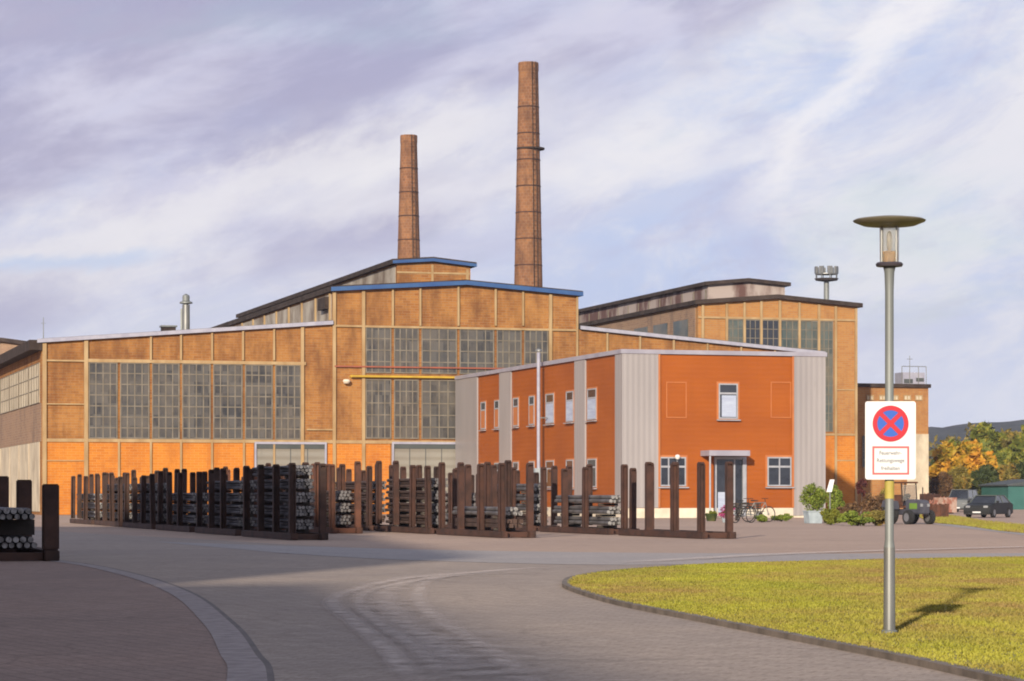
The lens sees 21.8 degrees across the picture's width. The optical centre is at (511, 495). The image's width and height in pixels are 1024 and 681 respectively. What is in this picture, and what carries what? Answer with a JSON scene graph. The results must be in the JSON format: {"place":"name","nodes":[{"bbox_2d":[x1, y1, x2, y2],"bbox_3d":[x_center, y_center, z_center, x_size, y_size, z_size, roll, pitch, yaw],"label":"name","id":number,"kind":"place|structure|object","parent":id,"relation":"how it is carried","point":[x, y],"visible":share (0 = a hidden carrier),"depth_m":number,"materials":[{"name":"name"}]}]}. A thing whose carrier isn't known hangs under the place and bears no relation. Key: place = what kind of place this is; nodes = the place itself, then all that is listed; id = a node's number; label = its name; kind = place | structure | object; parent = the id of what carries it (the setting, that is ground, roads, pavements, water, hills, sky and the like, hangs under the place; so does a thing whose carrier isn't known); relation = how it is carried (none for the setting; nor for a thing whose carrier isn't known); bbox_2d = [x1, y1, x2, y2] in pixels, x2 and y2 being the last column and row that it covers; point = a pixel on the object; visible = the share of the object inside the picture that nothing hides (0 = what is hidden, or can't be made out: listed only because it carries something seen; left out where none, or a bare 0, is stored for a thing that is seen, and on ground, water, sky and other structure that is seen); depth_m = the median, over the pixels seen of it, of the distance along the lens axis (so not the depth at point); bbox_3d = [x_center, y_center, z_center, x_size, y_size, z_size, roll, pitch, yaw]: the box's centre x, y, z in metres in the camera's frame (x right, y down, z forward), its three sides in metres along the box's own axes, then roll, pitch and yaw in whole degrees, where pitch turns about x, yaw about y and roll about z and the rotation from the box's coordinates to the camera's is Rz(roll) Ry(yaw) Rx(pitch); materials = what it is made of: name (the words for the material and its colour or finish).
{"place":"outdoors","nodes":[
{"label":"outdoors","id":0,"kind":"place"},
{"bbox_2d":[0,561,227,680],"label":"apron","id":1,"kind":"object","parent":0,"point":[60,621],"visible":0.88,"depth_m":22.47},
{"bbox_2d":[0,476,59,560],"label":"stanchion rack","id":2,"kind":"object","parent":1,"relation":"on","point":[48,551],"visible":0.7,"depth_m":46.52,"materials":[{"name":"metal"}]},
{"bbox_2d":[0,535,36,548],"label":"bar bundle","id":3,"kind":"object","parent":2,"relation":"on","point":[15,542],"visible":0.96,"depth_m":46.68,"materials":[{"name":"metal"}]},
{"bbox_2d":[0,507,34,534],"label":"bar bundle","id":4,"kind":"object","parent":3,"relation":"on","point":[9,525],"visible":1,"depth_m":47.54,"materials":[{"name":"metal"}]},
{"bbox_2d":[54,560,266,680],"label":"gutter","id":5,"kind":"object","parent":1,"relation":"on","point":[243,661],"visible":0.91,"depth_m":21.74,"materials":[{"name":"concrete"}]},
{"bbox_2d":[61,560,274,680],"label":"joint","id":6,"kind":"object","parent":1,"relation":"on","point":[267,664],"visible":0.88,"depth_m":21.74,"materials":[{"name":"concrete"}]},
{"bbox_2d":[32,530,980,680],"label":"road","id":7,"kind":"structure","parent":0,"point":[537,622],"depth_m":23.43,"materials":[{"name":"grey asphalt"}]},
{"bbox_2d":[328,573,460,670],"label":"dust track","id":8,"kind":"structure","parent":7,"relation":"on","point":[369,630],"depth_m":21.17,"materials":[{"name":"beige"}]},
{"bbox_2d":[356,575,457,666],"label":"dust track","id":9,"kind":"structure","parent":7,"relation":"on","point":[381,624],"depth_m":23.54,"materials":[{"name":"beige"}]},
{"bbox_2d":[377,571,486,658],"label":"dust track","id":10,"kind":"structure","parent":7,"relation":"on","point":[425,633],"depth_m":22.48,"materials":[{"name":"beige"}]},
{"bbox_2d":[413,569,519,667],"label":"dust track","id":11,"kind":"structure","parent":7,"relation":"on","point":[501,660],"depth_m":23.05,"materials":[{"name":"beige"}]},
{"bbox_2d":[562,556,1023,680],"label":"kerb","id":12,"kind":"structure","parent":7,"relation":"on","point":[959,670],"depth_m":20.54,"materials":[{"name":"concrete"}]},
{"bbox_2d":[0,0,1023,427],"label":"sky","id":13,"kind":"structure","parent":0,"point":[235,157],"materials":[{"name":"blue"}]},
{"bbox_2d":[13,510,1023,552],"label":"yard","id":14,"kind":"structure","parent":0,"point":[795,535],"depth_m":69.95,"materials":[{"name":"grey asphalt"}]},
{"bbox_2d":[70,473,114,524],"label":"stanchion rack","id":15,"kind":"object","parent":14,"relation":"on","point":[85,520],"visible":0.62,"depth_m":110.06,"materials":[{"name":"metal"}]},
{"bbox_2d":[94,470,140,526],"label":"stanchion rack","id":16,"kind":"object","parent":14,"relation":"on","point":[119,480],"visible":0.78,"depth_m":100.85,"materials":[{"name":"metal"}]},
{"bbox_2d":[123,468,179,528],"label":"stanchion rack","id":17,"kind":"object","parent":14,"relation":"on","point":[151,479],"visible":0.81,"depth_m":93.44,"materials":[{"name":"metal"}]},
{"bbox_2d":[156,467,219,531],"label":"stanchion rack","id":18,"kind":"object","parent":14,"relation":"on","point":[181,489],"visible":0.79,"depth_m":87.62,"materials":[{"name":"metal"}]},
{"bbox_2d":[194,466,268,535],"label":"stanchion rack","id":19,"kind":"object","parent":14,"relation":"on","point":[223,529],"visible":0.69,"depth_m":80.12,"materials":[{"name":"metal"}]},
{"bbox_2d":[204,516,256,528],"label":"bar bundle","id":20,"kind":"object","parent":19,"relation":"on","point":[234,521],"visible":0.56,"depth_m":77.66,"materials":[{"name":"metal"}]},
{"bbox_2d":[205,504,255,515],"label":"bar bundle","id":21,"kind":"object","parent":20,"relation":"on","point":[234,509],"visible":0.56,"depth_m":77.48,"materials":[{"name":"metal"}]},
{"bbox_2d":[241,462,327,539],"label":"stanchion rack","id":22,"kind":"object","parent":14,"relation":"on","point":[275,532],"visible":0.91,"depth_m":70.76,"materials":[{"name":"metal"}]},
{"bbox_2d":[252,518,314,531],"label":"bar bundle","id":23,"kind":"object","parent":22,"relation":"on","point":[304,525],"visible":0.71,"depth_m":70.11,"materials":[{"name":"metal"}]},
{"bbox_2d":[254,505,316,518],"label":"bar bundle","id":24,"kind":"object","parent":23,"relation":"on","point":[304,512],"visible":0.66,"depth_m":69.97,"materials":[{"name":"metal"}]},
{"bbox_2d":[253,492,316,504],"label":"bar bundle","id":25,"kind":"object","parent":24,"relation":"on","point":[304,498],"visible":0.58,"depth_m":69.95,"materials":[{"name":"metal"}]},
{"bbox_2d":[253,479,314,491],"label":"bar bundle","id":26,"kind":"object","parent":25,"relation":"on","point":[303,485],"visible":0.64,"depth_m":70.13,"materials":[{"name":"metal"}]},
{"bbox_2d":[251,465,313,478],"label":"bar bundle","id":27,"kind":"object","parent":26,"relation":"on","point":[304,469],"visible":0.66,"depth_m":70.22,"materials":[{"name":"metal"}]},
{"bbox_2d":[287,461,362,533],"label":"stanchion rack","id":28,"kind":"object","parent":14,"relation":"on","point":[330,487],"visible":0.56,"depth_m":80.92,"materials":[{"name":"brown metal"}]},
{"bbox_2d":[337,463,392,530],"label":"stanchion rack","id":29,"kind":"object","parent":14,"relation":"on","point":[366,475],"visible":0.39,"depth_m":87.33,"materials":[{"name":"metal"}]},
{"bbox_2d":[397,134,419,257],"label":"brick chimney","id":30,"kind":"object","parent":14,"relation":"on","point":[408,235],"visible":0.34,"depth_m":289.08,"materials":[{"name":"brick"}]},
{"bbox_2d":[0,257,824,514],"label":"brick hall","id":31,"kind":"structure","parent":14,"relation":"on","point":[365,366],"depth_m":165.79,"materials":[{"name":"brick"}]},
{"bbox_2d":[9,371,18,410],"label":"window","id":32,"kind":"structure","parent":31,"relation":"in","point":[13,378],"depth_m":175.25,"materials":[{"name":"glass"}]},
{"bbox_2d":[19,367,28,408],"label":"window","id":33,"kind":"structure","parent":31,"relation":"in","point":[24,373],"depth_m":169.40,"materials":[{"name":"glass"}]},
{"bbox_2d":[29,363,39,405],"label":"window","id":34,"kind":"structure","parent":31,"relation":"in","point":[34,370],"depth_m":163.91,"materials":[{"name":"glass"}]},
{"bbox_2d":[89,362,117,438],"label":"window","id":35,"kind":"structure","parent":31,"relation":"in","point":[103,376],"depth_m":161.69,"materials":[{"name":"glass"}]},
{"bbox_2d":[120,362,149,438],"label":"window","id":36,"kind":"structure","parent":31,"relation":"in","point":[134,377],"depth_m":162.20,"materials":[{"name":"glass"}]},
{"bbox_2d":[152,363,179,438],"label":"window","id":37,"kind":"structure","parent":31,"relation":"in","point":[165,376],"depth_m":162.75,"materials":[{"name":"glass"}]},
{"bbox_2d":[180,294,192,329],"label":"steel flue","id":38,"kind":"object","parent":31,"relation":"on","point":[185,316],"visible":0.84,"depth_m":204.76,"materials":[{"name":"metal"}]},
{"bbox_2d":[182,363,210,438],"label":"window","id":39,"kind":"structure","parent":31,"relation":"in","point":[196,378],"depth_m":163.27,"materials":[{"name":"glass"}]},
{"bbox_2d":[213,364,242,438],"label":"window","id":40,"kind":"structure","parent":31,"relation":"in","point":[227,378],"depth_m":163.83,"materials":[{"name":"glass"}]},
{"bbox_2d":[245,364,272,439],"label":"window","id":41,"kind":"structure","parent":31,"relation":"in","point":[258,377],"depth_m":164.39,"materials":[{"name":"glass"}]},
{"bbox_2d":[275,365,300,439],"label":"window","id":42,"kind":"structure","parent":31,"relation":"in","point":[287,377],"depth_m":164.91,"materials":[{"name":"glass"}]},
{"bbox_2d":[366,327,390,372],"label":"window","id":43,"kind":"structure","parent":31,"relation":"in","point":[378,340],"depth_m":166.53,"materials":[{"name":"glass"}]},
{"bbox_2d":[366,379,390,438],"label":"window","id":44,"kind":"structure","parent":31,"relation":"in","point":[378,391],"depth_m":166.53,"materials":[{"name":"glass"}]},
{"bbox_2d":[394,328,418,373],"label":"window","id":45,"kind":"structure","parent":31,"relation":"in","point":[406,340],"depth_m":167.06,"materials":[{"name":"glass"}]},
{"bbox_2d":[394,379,418,438],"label":"window","id":46,"kind":"structure","parent":31,"relation":"in","point":[406,392],"depth_m":167.06,"materials":[{"name":"glass"}]},
{"bbox_2d":[421,380,454,438],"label":"window","id":47,"kind":"structure","parent":31,"relation":"in","point":[437,396],"depth_m":167.63,"materials":[{"name":"glass"}]},
{"bbox_2d":[421,328,456,373],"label":"window","id":48,"kind":"structure","parent":31,"relation":"in","point":[438,346],"depth_m":167.63,"materials":[{"name":"glass"}]},
{"bbox_2d":[459,329,493,373],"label":"window","id":49,"kind":"structure","parent":31,"relation":"in","point":[476,346],"depth_m":168.33,"materials":[{"name":"glass"}]},
{"bbox_2d":[497,330,521,367],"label":"window","id":50,"kind":"structure","parent":31,"relation":"in","point":[509,342],"depth_m":168.99,"materials":[{"name":"glass"}]},
{"bbox_2d":[524,330,547,364],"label":"window","id":51,"kind":"structure","parent":31,"relation":"in","point":[533,339],"depth_m":169.44,"materials":[{"name":"glass"}]},
{"bbox_2d":[375,461,456,533],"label":"stanchion rack","id":52,"kind":"object","parent":14,"relation":"on","point":[415,472],"visible":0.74,"depth_m":81.86,"materials":[{"name":"metal"}]},
{"bbox_2d":[386,514,446,526],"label":"bar bundle","id":53,"kind":"object","parent":52,"relation":"on","point":[404,519],"visible":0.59,"depth_m":82.85,"materials":[{"name":"metal"}]},
{"bbox_2d":[386,502,446,514],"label":"bar bundle","id":54,"kind":"object","parent":53,"relation":"on","point":[404,507],"visible":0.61,"depth_m":82.77,"materials":[{"name":"metal"}]},
{"bbox_2d":[386,490,446,501],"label":"bar bundle","id":55,"kind":"object","parent":54,"relation":"on","point":[404,496],"visible":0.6,"depth_m":81.93,"materials":[{"name":"metal"}]},
{"bbox_2d":[387,478,448,489],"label":"bar bundle","id":56,"kind":"object","parent":55,"relation":"on","point":[403,484],"visible":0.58,"depth_m":82.00,"materials":[{"name":"metal"}]},
{"bbox_2d":[436,460,535,537],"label":"stanchion rack","id":57,"kind":"object","parent":14,"relation":"on","point":[464,485],"visible":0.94,"depth_m":74.63,"materials":[{"name":"metal"}]},
{"bbox_2d":[454,518,521,529],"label":"bar bundle","id":58,"kind":"object","parent":57,"relation":"on","point":[470,523],"visible":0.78,"depth_m":73.86,"materials":[{"name":"metal"}]},
{"bbox_2d":[453,506,521,517],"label":"bar bundle","id":59,"kind":"object","parent":58,"relation":"on","point":[471,511],"visible":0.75,"depth_m":74.03,"materials":[{"name":"grey metal"}]},
{"bbox_2d":[476,465,559,530],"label":"stanchion rack","id":60,"kind":"object","parent":14,"relation":"on","point":[516,479],"visible":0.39,"depth_m":87.90,"materials":[{"name":"metal"}]},
{"bbox_2d":[514,61,544,286],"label":"brick chimney","id":61,"kind":"object","parent":14,"relation":"on","point":[528,253],"visible":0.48,"depth_m":260.99,"materials":[{"name":"brick"}]},
{"bbox_2d":[534,348,546,513],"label":"vent pipe","id":62,"kind":"object","parent":14,"relation":"on","point":[538,351],"visible":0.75,"depth_m":148.68,"materials":[{"name":"metal"}]},
{"bbox_2d":[539,464,639,534],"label":"stanchion rack","id":63,"kind":"object","parent":14,"relation":"on","point":[567,482],"visible":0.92,"depth_m":82.29,"materials":[{"name":"metal"}]},
{"bbox_2d":[555,516,620,527],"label":"bar bundle","id":64,"kind":"object","parent":63,"relation":"on","point":[606,522],"visible":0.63,"depth_m":79.86,"materials":[{"name":"grey metal"}]},
{"bbox_2d":[553,506,620,516],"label":"bar bundle","id":65,"kind":"object","parent":64,"relation":"on","point":[605,511],"visible":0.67,"depth_m":79.87,"materials":[{"name":"grey metal"}]},
{"bbox_2d":[555,495,620,505],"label":"bar bundle","id":66,"kind":"object","parent":65,"relation":"on","point":[607,500],"visible":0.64,"depth_m":79.86,"materials":[{"name":"grey metal"}]},
{"bbox_2d":[455,349,826,517],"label":"office building","id":67,"kind":"structure","parent":14,"relation":"on","point":[757,419],"depth_m":139.02,"materials":[{"name":"paint"}]},
{"bbox_2d":[543,392,554,425],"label":"window","id":68,"kind":"structure","parent":67,"relation":"in","point":[550,396],"depth_m":148.48,"materials":[{"name":"white glass"}]},
{"bbox_2d":[584,386,596,421],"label":"window","id":69,"kind":"structure","parent":67,"relation":"in","point":[591,391],"depth_m":141.33,"materials":[{"name":"white glass"}]},
{"bbox_2d":[658,455,688,487],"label":"window","id":70,"kind":"structure","parent":67,"relation":"in","point":[665,460],"depth_m":137.35,"materials":[{"name":"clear glass"}]},
{"bbox_2d":[716,382,740,420],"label":"window","id":71,"kind":"structure","parent":67,"relation":"in","point":[727,392],"depth_m":138.23,"materials":[{"name":"white glass"}]},
{"bbox_2d":[714,457,746,515],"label":"door","id":72,"kind":"structure","parent":67,"relation":"in","point":[739,463],"depth_m":138.30,"materials":[{"name":"grey glass"}]},
{"bbox_2d":[765,455,794,487],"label":"window","id":73,"kind":"structure","parent":67,"relation":"in","point":[778,468],"depth_m":139.04,"materials":[{"name":"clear glass"}]},
{"bbox_2d":[618,462,735,538],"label":"stanchion rack","id":74,"kind":"object","parent":14,"relation":"on","point":[649,530],"visible":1,"depth_m":72.90,"materials":[{"name":"metal"}]},
{"bbox_2d":[578,278,862,508],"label":"brick hall","id":75,"kind":"structure","parent":14,"relation":"on","point":[757,311],"depth_m":203.14,"materials":[{"name":"brick"}]},
{"bbox_2d":[728,319,742,341],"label":"window","id":76,"kind":"structure","parent":75,"relation":"in","point":[735,326],"depth_m":200.73,"materials":[{"name":"glass"}]},
{"bbox_2d":[746,319,759,343],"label":"window","id":77,"kind":"structure","parent":75,"relation":"in","point":[752,326],"depth_m":201.15,"materials":[{"name":"glass"}]},
{"bbox_2d":[763,320,778,345],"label":"window","id":78,"kind":"structure","parent":75,"relation":"in","point":[770,327],"depth_m":201.57,"materials":[{"name":"glass"}]},
{"bbox_2d":[781,320,797,347],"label":"window","id":79,"kind":"structure","parent":75,"relation":"in","point":[789,328],"depth_m":202.01,"materials":[{"name":"glass"}]},
{"bbox_2d":[801,320,817,349],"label":"window","id":80,"kind":"structure","parent":75,"relation":"in","point":[809,329],"depth_m":202.45,"materials":[{"name":"glass"}]},
{"bbox_2d":[820,321,832,431],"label":"window","id":81,"kind":"structure","parent":75,"relation":"in","point":[826,327],"depth_m":202.85,"materials":[{"name":"glass"}]},
{"bbox_2d":[802,511,821,522],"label":"planter","id":82,"kind":"object","parent":14,"relation":"on","point":[812,516],"visible":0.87,"depth_m":111.01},
{"bbox_2d":[799,482,828,510],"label":"round bush","id":83,"kind":"object","parent":82,"relation":"in","point":[816,499],"visible":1,"depth_m":111.04,"materials":[{"name":"green plant"}]},
{"bbox_2d":[836,510,874,525],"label":"shrub","id":84,"kind":"object","parent":14,"relation":"on","point":[852,518],"visible":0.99,"depth_m":101.20,"materials":[{"name":"green plant"}]},
{"bbox_2d":[860,492,884,513],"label":"shrub","id":85,"kind":"object","parent":14,"relation":"on","point":[873,504],"visible":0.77,"depth_m":122.98,"materials":[{"name":"brown plant"}]},
{"bbox_2d":[858,383,930,509],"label":"brick annex","id":86,"kind":"object","parent":14,"relation":"on","point":[917,394],"visible":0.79,"depth_m":213.84,"materials":[{"name":"beige brick"}]},
{"bbox_2d":[895,356,926,383],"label":"plant room","id":87,"kind":"object","parent":86,"relation":"on","point":[909,377],"visible":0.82,"depth_m":221.27,"materials":[{"name":"metal"}]},
{"bbox_2d":[881,482,935,523],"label":"compact tractor","id":88,"kind":"object","parent":14,"relation":"on","point":[913,507],"visible":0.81,"depth_m":107.56,"materials":[{"name":"metal"}]},
{"bbox_2d":[929,471,953,496],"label":"broadleaf tree","id":89,"kind":"object","parent":14,"relation":"on","point":[941,483],"visible":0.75,"depth_m":224.25,"materials":[{"name":"brown plant"}]},
{"bbox_2d":[947,463,973,488],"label":"broadleaf tree","id":90,"kind":"object","parent":14,"relation":"on","point":[962,479],"visible":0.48,"depth_m":231.58,"materials":[{"name":"yellow plant"}]},
{"bbox_2d":[929,438,997,479],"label":"broadleaf tree","id":91,"kind":"object","parent":14,"relation":"on","point":[970,455],"visible":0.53,"depth_m":238.65,"materials":[{"name":"orange plant"}]},
{"bbox_2d":[949,489,977,511],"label":"parked van","id":92,"kind":"object","parent":14,"relation":"on","point":[963,496],"visible":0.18,"depth_m":190.53,"materials":[{"name":"silver metal"}]},
{"bbox_2d":[969,464,1000,494],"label":"broadleaf tree","id":93,"kind":"object","parent":14,"relation":"on","point":[984,474],"visible":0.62,"depth_m":234.09,"materials":[{"name":"green plant"}]},
{"bbox_2d":[963,495,1012,517],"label":"parked car","id":94,"kind":"object","parent":14,"relation":"on","point":[986,505],"visible":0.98,"depth_m":140.01,"materials":[{"name":"black paint"}]},
{"bbox_2d":[978,479,1023,509],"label":"teal shed","id":95,"kind":"structure","parent":14,"relation":"on","point":[1012,490],"depth_m":224.75,"materials":[{"name":"metal"}]},
{"bbox_2d":[996,462,1020,480],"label":"broadleaf tree","id":96,"kind":"object","parent":14,"relation":"on","point":[1008,472],"visible":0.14,"depth_m":235.47,"materials":[{"name":"yellow plant"}]},
{"bbox_2d":[1007,425,1023,462],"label":"broadleaf tree","id":97,"kind":"object","parent":14,"relation":"on","point":[1016,446],"visible":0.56,"depth_m":289.08,"materials":[{"name":"green plant"}]},
{"bbox_2d":[153,541,1023,564],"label":"side road","id":98,"kind":"structure","parent":0,"point":[588,558],"depth_m":50.79,"materials":[{"name":"grey asphalt"}]},
{"bbox_2d":[567,556,1023,679],"bbox_3d":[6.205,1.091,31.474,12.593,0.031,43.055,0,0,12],"label":"grass","id":99,"kind":"structure","parent":0,"point":[941,575],"depth_m":28.59,"materials":[{"name":"green plant"}]},
{"bbox_2d":[853,215,925,632],"bbox_3d":[3.037,-0.570,21.387,0.585,3.365,0.585,0,0,0],"label":"street lamp","id":100,"kind":"object","parent":99,"relation":"on","point":[889,226],"visible":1,"depth_m":21.35,"materials":[{"name":"metal"}]},
{"bbox_2d":[865,401,915,479],"bbox_3d":[3.037,-0.446,21.372,0.406,0.627,0.113,0,0,0],"label":"traffic sign","id":101,"kind":"object","parent":100,"relation":"attached to","point":[890,440],"visible":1,"depth_m":21.32,"materials":[{"name":"metal"}]},
{"bbox_2d":[928,420,1023,465],"bbox_3d":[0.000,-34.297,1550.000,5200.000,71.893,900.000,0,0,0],"label":"hill","id":102,"kind":"structure","parent":0,"point":[943,433],"depth_m":1696.97,"materials":[{"name":"green plant"}]},
{"label":"far verge","id":103,"kind":"structure","parent":0,"visible":0},
{"bbox_2d":[919,514,1023,532],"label":"grass","id":104,"kind":"structure","parent":103,"relation":"on","point":[975,522],"depth_m":104.94,"materials":[{"name":"plant"}]},
{"label":"ground","id":105,"kind":"structure","parent":0,"visible":0},
{"bbox_2d":[814,266,838,299],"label":"floodlight mast","id":106,"kind":"object","parent":105,"relation":"on","point":[831,270],"visible":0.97,"depth_m":329.43,"materials":[{"name":"metal"}]},
{"bbox_2d":[964,421,1009,453],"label":"broadleaf tree","id":107,"kind":"object","parent":105,"relation":"on","point":[986,435],"visible":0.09,"depth_m":298.38,"materials":[{"name":"green plant"}]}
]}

